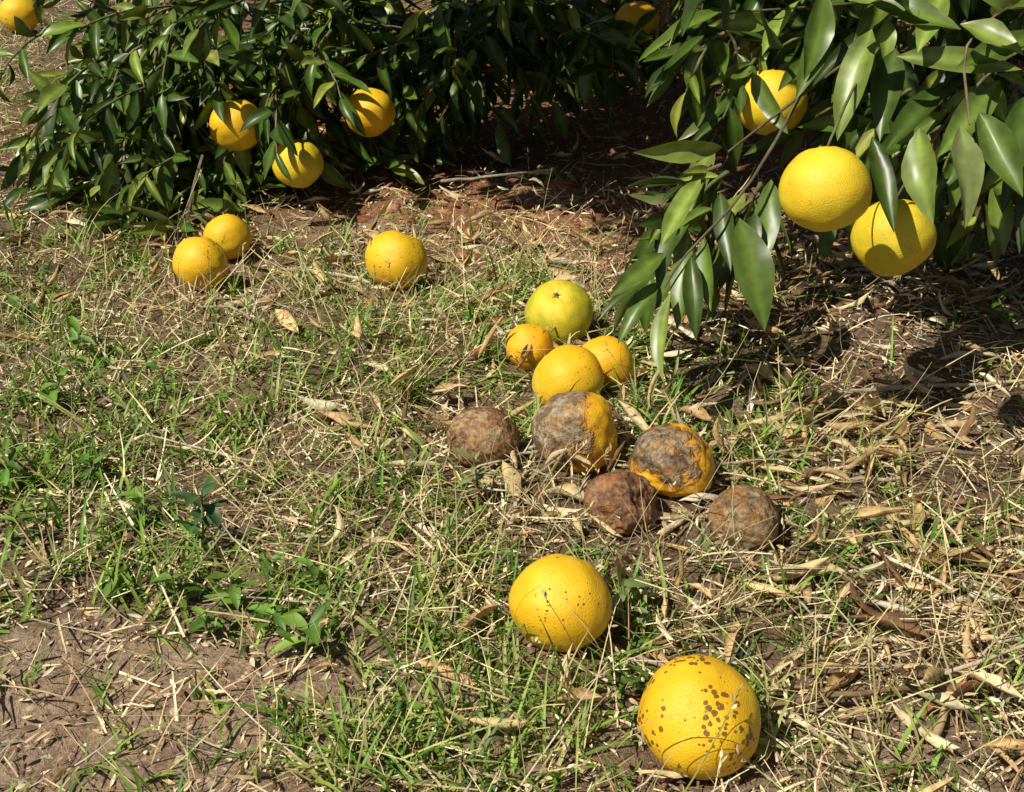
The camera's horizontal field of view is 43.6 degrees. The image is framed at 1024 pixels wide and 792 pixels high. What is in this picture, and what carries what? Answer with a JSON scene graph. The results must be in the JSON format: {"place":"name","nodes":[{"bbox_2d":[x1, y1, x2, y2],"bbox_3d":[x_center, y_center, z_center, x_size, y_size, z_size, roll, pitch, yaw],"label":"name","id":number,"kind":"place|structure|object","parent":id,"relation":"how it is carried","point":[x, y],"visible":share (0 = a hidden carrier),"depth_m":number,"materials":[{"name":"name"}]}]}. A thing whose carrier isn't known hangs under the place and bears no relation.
{"place":"outdoors","nodes":[
{"label":"outdoors","id":0,"kind":"place"},
{"bbox_2d":[0,0,1023,791],"bbox_3d":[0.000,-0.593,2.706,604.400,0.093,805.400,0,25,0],"label":"ground","id":1,"kind":"structure","parent":0,"point":[10,704],"depth_m":1.23,"materials":[{"name":"soil"}]},
{"bbox_2d":[0,436,32,491],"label":"weed","id":2,"kind":"object","parent":1,"relation":"on","point":[10,461],"visible":0.97,"depth_m":1.26,"materials":[{"name":"green plant"}]},
{"bbox_2d":[4,294,42,331],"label":"weed","id":3,"kind":"object","parent":1,"relation":"on","point":[12,301],"visible":0.69,"depth_m":1.66,"materials":[{"name":"green plant"}]},
{"bbox_2d":[0,498,50,546],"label":"weed","id":4,"kind":"object","parent":1,"relation":"on","point":[24,517],"visible":0.73,"depth_m":1.16,"materials":[{"name":"green plant"}]},
{"bbox_2d":[28,367,72,410],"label":"weed","id":5,"kind":"object","parent":1,"relation":"on","point":[53,394],"visible":0.9,"depth_m":1.41,"materials":[{"name":"green plant"}]},
{"bbox_2d":[59,316,96,367],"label":"weed","id":6,"kind":"object","parent":1,"relation":"on","point":[75,324],"visible":0.83,"depth_m":1.55,"materials":[{"name":"green plant"}]},
{"bbox_2d":[71,453,109,486],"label":"weed","id":7,"kind":"object","parent":1,"relation":"on","point":[83,460],"visible":0.93,"depth_m":1.27,"materials":[{"name":"green plant"}]},
{"bbox_2d":[97,565,138,596],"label":"weed","id":8,"kind":"object","parent":1,"relation":"on","point":[108,588],"visible":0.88,"depth_m":1.07,"materials":[{"name":"green plant"}]},
{"bbox_2d":[112,487,161,521],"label":"weed","id":9,"kind":"object","parent":1,"relation":"on","point":[137,494],"visible":0.89,"depth_m":1.18,"materials":[{"name":"green plant"}]},
{"bbox_2d":[136,363,185,401],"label":"weed","id":10,"kind":"object","parent":1,"relation":"on","point":[161,377],"visible":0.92,"depth_m":1.43,"materials":[{"name":"green plant"}]},
{"bbox_2d":[150,572,209,610],"bbox_3d":[-0.276,0.160,1.054,0.043,0.039,0.034,12,28,24],"label":"weed","id":11,"kind":"object","parent":1,"relation":"on","point":[195,590],"visible":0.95,"depth_m":1.05,"materials":[{"name":"green plant"}]},
{"bbox_2d":[169,477,227,559],"bbox_3d":[-0.277,0.110,1.125,0.053,0.065,0.052,0,25,0],"label":"weed","id":12,"kind":"object","parent":1,"relation":"on","point":[213,515],"visible":0.94,"depth_m":1.12,"materials":[{"name":"green plant"}]},
{"bbox_2d":[172,237,228,290],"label":"orange","id":13,"kind":"object","parent":1,"relation":"on","point":[194,248],"visible":0.91,"depth_m":1.75,"materials":[{"name":"yellow food"}]},
{"bbox_2d":[183,607,223,636],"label":"weed","id":14,"kind":"object","parent":1,"relation":"on","point":[204,619],"visible":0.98,"depth_m":1.01,"materials":[{"name":"green plant"}]},
{"bbox_2d":[203,214,251,259],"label":"orange","id":15,"kind":"object","parent":1,"relation":"on","point":[234,230],"visible":0.77,"depth_m":1.85,"materials":[{"name":"yellow food"}]},
{"bbox_2d":[203,568,268,618],"bbox_3d":[-0.221,0.160,1.038,0.052,0.041,0.044,-12,28,-24],"label":"weed","id":16,"kind":"object","parent":1,"relation":"on","point":[236,600],"visible":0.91,"depth_m":1.03,"materials":[{"name":"green plant"}]},
{"bbox_2d":[247,550,288,581],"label":"weed","id":17,"kind":"object","parent":1,"relation":"on","point":[276,555],"visible":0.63,"depth_m":1.07,"materials":[{"name":"green plant"}]},
{"bbox_2d":[247,602,310,638],"bbox_3d":[-0.183,0.179,1.010,0.049,0.029,0.050,-12,28,-24],"label":"weed","id":18,"kind":"object","parent":1,"relation":"on","point":[278,612],"visible":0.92,"depth_m":1.01,"materials":[{"name":"green plant"}]},
{"bbox_2d":[269,598,333,656],"bbox_3d":[-0.159,0.181,0.971,0.050,0.034,0.050,0,25,0],"label":"weed","id":19,"kind":"object","parent":1,"relation":"on","point":[310,631],"visible":0.96,"depth_m":0.97,"materials":[{"name":"green plant"}]},
{"bbox_2d":[289,558,342,600],"bbox_3d":[-0.161,0.148,1.045,0.042,0.034,0.036,17,30,32],"label":"weed","id":20,"kind":"object","parent":1,"relation":"on","point":[314,571],"visible":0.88,"depth_m":1.04,"materials":[{"name":"green plant"}]},
{"bbox_2d":[328,327,354,379],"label":"weed","id":21,"kind":"object","parent":1,"relation":"on","point":[342,349],"visible":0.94,"depth_m":1.42,"materials":[{"name":"green plant"}]},
{"bbox_2d":[365,230,427,289],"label":"orange","id":22,"kind":"object","parent":1,"relation":"on","point":[405,249],"visible":0.88,"depth_m":1.68,"materials":[{"name":"yellow food"}]},
{"bbox_2d":[387,692,422,729],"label":"weed","id":23,"kind":"object","parent":1,"relation":"on","point":[399,700],"visible":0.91,"depth_m":0.90,"materials":[{"name":"green plant"}]},
{"bbox_2d":[420,617,449,654],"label":"weed","id":24,"kind":"object","parent":1,"relation":"on","point":[435,632],"visible":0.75,"depth_m":0.97,"materials":[{"name":"green plant"}]},
{"bbox_2d":[451,449,493,498],"bbox_3d":[-0.033,0.073,1.158,0.044,0.058,0.028,-21,33,-37],"label":"weed","id":25,"kind":"object","parent":1,"relation":"on","point":[461,452],"visible":0.97,"depth_m":1.15,"materials":[{"name":"green plant"}]},
{"bbox_2d":[446,406,519,468],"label":"rotten orange","id":26,"kind":"object","parent":1,"relation":"on","point":[466,426],"visible":0.88,"depth_m":1.22,"materials":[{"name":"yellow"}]},
{"bbox_2d":[0,0,1022,238],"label":"orange tree","id":27,"kind":"object","parent":1,"relation":"on","point":[136,92],"visible":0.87,"depth_m":2.18,"materials":[{"name":"green plant"}]},
{"bbox_2d":[0,0,38,31],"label":"orange","id":28,"kind":"object","parent":27,"relation":"attached to","point":[23,11],"visible":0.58,"depth_m":3.55,"materials":[{"name":"yellow food"}]},
{"bbox_2d":[209,98,260,150],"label":"orange","id":29,"kind":"object","parent":27,"relation":"attached to","point":[226,133],"visible":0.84,"depth_m":2.05,"materials":[{"name":"yellow food"}]},
{"bbox_2d":[272,139,323,187],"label":"orange","id":30,"kind":"object","parent":27,"relation":"attached to","point":[305,166],"visible":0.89,"depth_m":2.07,"materials":[{"name":"yellow food"}]},
{"bbox_2d":[312,21,340,48],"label":"orange","id":31,"kind":"object","parent":27,"relation":"attached to","point":[327,42],"visible":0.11,"depth_m":2.29,"materials":[{"name":"yellow food"}]},
{"bbox_2d":[345,88,395,136],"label":"orange","id":32,"kind":"object","parent":27,"relation":"attached to","point":[376,110],"visible":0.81,"depth_m":2.17,"materials":[{"name":"yellow food"}]},
{"bbox_2d":[615,0,658,43],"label":"orange","id":33,"kind":"object","parent":27,"relation":"attached to","point":[634,11],"visible":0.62,"depth_m":2.27,"materials":[{"name":"yellow food"}]},
{"bbox_2d":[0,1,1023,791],"bbox_3d":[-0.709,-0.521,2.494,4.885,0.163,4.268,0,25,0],"label":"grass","id":34,"kind":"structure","parent":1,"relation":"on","point":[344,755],"depth_m":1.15,"materials":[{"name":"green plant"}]},
{"bbox_2d":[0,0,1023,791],"bbox_3d":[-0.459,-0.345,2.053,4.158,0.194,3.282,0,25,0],"label":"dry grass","id":35,"kind":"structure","parent":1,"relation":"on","point":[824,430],"depth_m":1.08,"materials":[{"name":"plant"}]},
{"bbox_2d":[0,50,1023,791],"bbox_3d":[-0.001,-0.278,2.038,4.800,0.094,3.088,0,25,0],"label":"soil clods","id":36,"kind":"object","parent":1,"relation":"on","point":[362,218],"visible":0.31,"depth_m":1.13,"materials":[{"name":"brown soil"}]},
{"bbox_2d":[0,24,1023,791],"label":"dead leaves","id":37,"kind":"object","parent":1,"relation":"on","point":[944,694],"visible":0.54,"depth_m":1.29,"materials":[{"name":"brown plant"}]},
{"bbox_2d":[0,0,1023,791],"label":"fallen twigs","id":38,"kind":"object","parent":1,"relation":"on","point":[816,600],"visible":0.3,"depth_m":1.21,"materials":[{"name":"brown plant"}]},
{"bbox_2d":[506,324,553,369],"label":"orange","id":39,"kind":"object","parent":1,"relation":"on","point":[520,337],"visible":0.81,"depth_m":1.41,"materials":[{"name":"yellow food"}]},
{"bbox_2d":[524,279,592,345],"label":"orange","id":40,"kind":"object","parent":1,"relation":"on","point":[565,307],"visible":0.84,"depth_m":1.48,"materials":[{"name":"yellow food"}]},
{"bbox_2d":[509,554,611,651],"bbox_3d":[0.037,0.161,0.991,0.080,0.077,0.077,0,25,0],"label":"orange","id":41,"kind":"object","parent":1,"relation":"on","point":[579,587],"visible":0.93,"depth_m":0.96,"materials":[{"name":"yellow food"}]},
{"bbox_2d":[532,345,603,405],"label":"orange","id":42,"kind":"object","parent":1,"relation":"on","point":[562,368],"visible":0.6,"depth_m":1.31,"materials":[{"name":"yellow food"}]},
{"bbox_2d":[530,391,617,472],"bbox_3d":[0.062,0.033,1.227,0.083,0.080,0.076,20,32,35],"label":"rotten orange","id":43,"kind":"object","parent":1,"relation":"on","point":[568,414],"visible":0.94,"depth_m":1.20,"materials":[{"name":"yellow"}]},
{"bbox_2d":[582,336,633,390],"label":"orange","id":44,"kind":"object","parent":1,"relation":"on","point":[597,347],"visible":0.62,"depth_m":1.38,"materials":[{"name":"yellow food"}]},
{"bbox_2d":[583,469,657,534],"bbox_3d":[0.098,0.095,1.130,0.065,0.057,0.062,17,30,32],"label":"rotten orange","id":45,"kind":"object","parent":1,"relation":"on","point":[607,493],"visible":0.95,"depth_m":1.11,"materials":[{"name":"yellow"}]},
{"bbox_2d":[611,575,654,637],"bbox_3d":[0.094,0.167,1.027,0.046,0.042,0.045,-6,26,-12],"label":"weed","id":46,"kind":"object","parent":1,"relation":"on","point":[627,581],"visible":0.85,"depth_m":1.02,"materials":[{"name":"green plant"}]},
{"bbox_2d":[613,664,652,691],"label":"weed","id":47,"kind":"object","parent":1,"relation":"on","point":[632,679],"visible":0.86,"depth_m":0.94,"materials":[{"name":"green plant"}]},
{"bbox_2d":[630,422,715,496],"bbox_3d":[0.147,0.059,1.171,0.078,0.066,0.075,0,25,0],"label":"rotten orange","id":48,"kind":"object","parent":1,"relation":"on","point":[680,453],"visible":0.93,"depth_m":1.15,"materials":[{"name":"yellow"}]},
{"bbox_2d":[637,654,760,779],"bbox_3d":[0.130,0.222,0.887,0.085,0.083,0.087,0,25,0],"label":"orange","id":49,"kind":"object","parent":1,"relation":"on","point":[689,684],"visible":0.98,"depth_m":0.86,"materials":[{"name":"yellow food"}]},
{"bbox_2d":[697,526,724,632],"bbox_3d":[0.165,0.158,1.058,0.016,0.050,0.112,0,25,0],"label":"weed sprout","id":50,"kind":"object","parent":1,"relation":"on","point":[721,619],"visible":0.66,"depth_m":1.09,"materials":[{"name":"green plant"}]},
{"bbox_2d":[708,484,779,549],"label":"rotten orange","id":51,"kind":"object","parent":1,"relation":"on","point":[748,504],"visible":0.87,"depth_m":1.09,"materials":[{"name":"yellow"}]},
{"bbox_2d":[753,738,783,760],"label":"weed","id":52,"kind":"object","parent":1,"relation":"on","point":[762,748],"visible":0.43,"depth_m":0.90,"materials":[{"name":"green plant"}]},
{"bbox_2d":[584,0,1023,381],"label":"orange tree","id":53,"kind":"object","parent":1,"relation":"on","point":[951,132],"visible":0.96,"depth_m":1.34,"materials":[{"name":"green plant"}]},
{"bbox_2d":[736,68,807,134],"bbox_3d":[0.310,-0.351,1.529,0.084,0.079,0.084,0,25,0],"label":"orange","id":54,"kind":"object","parent":53,"relation":"attached to","point":[752,116],"visible":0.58,"depth_m":1.50,"materials":[{"name":"yellow food"}]},
{"bbox_2d":[778,145,871,231],"bbox_3d":[0.292,-0.193,1.190,0.085,0.081,0.086,0,25,0],"label":"orange","id":55,"kind":"object","parent":53,"relation":"attached to","point":[824,188],"visible":1,"depth_m":1.16,"materials":[{"name":"yellow food"}]},
{"bbox_2d":[850,199,936,275],"bbox_3d":[0.397,-0.165,1.331,0.085,0.082,0.085,0,25,0],"label":"orange","id":56,"kind":"object","parent":53,"relation":"attached to","point":[880,247],"visible":0.84,"depth_m":1.30,"materials":[{"name":"yellow food"}]},
{"bbox_2d":[826,596,857,626],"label":"weed","id":57,"kind":"object","parent":1,"relation":"on","point":[849,601],"visible":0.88,"depth_m":1.01,"materials":[{"name":"green plant"}]},
{"bbox_2d":[931,531,957,561],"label":"weed","id":58,"kind":"object","parent":1,"relation":"on","point":[943,541],"visible":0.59,"depth_m":1.11,"materials":[{"name":"green plant"}]},
{"bbox_2d":[985,291,1019,326],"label":"weed","id":59,"kind":"object","parent":1,"relation":"on","point":[996,304],"visible":0.88,"depth_m":1.57,"materials":[{"name":"green plant"}]}
]}

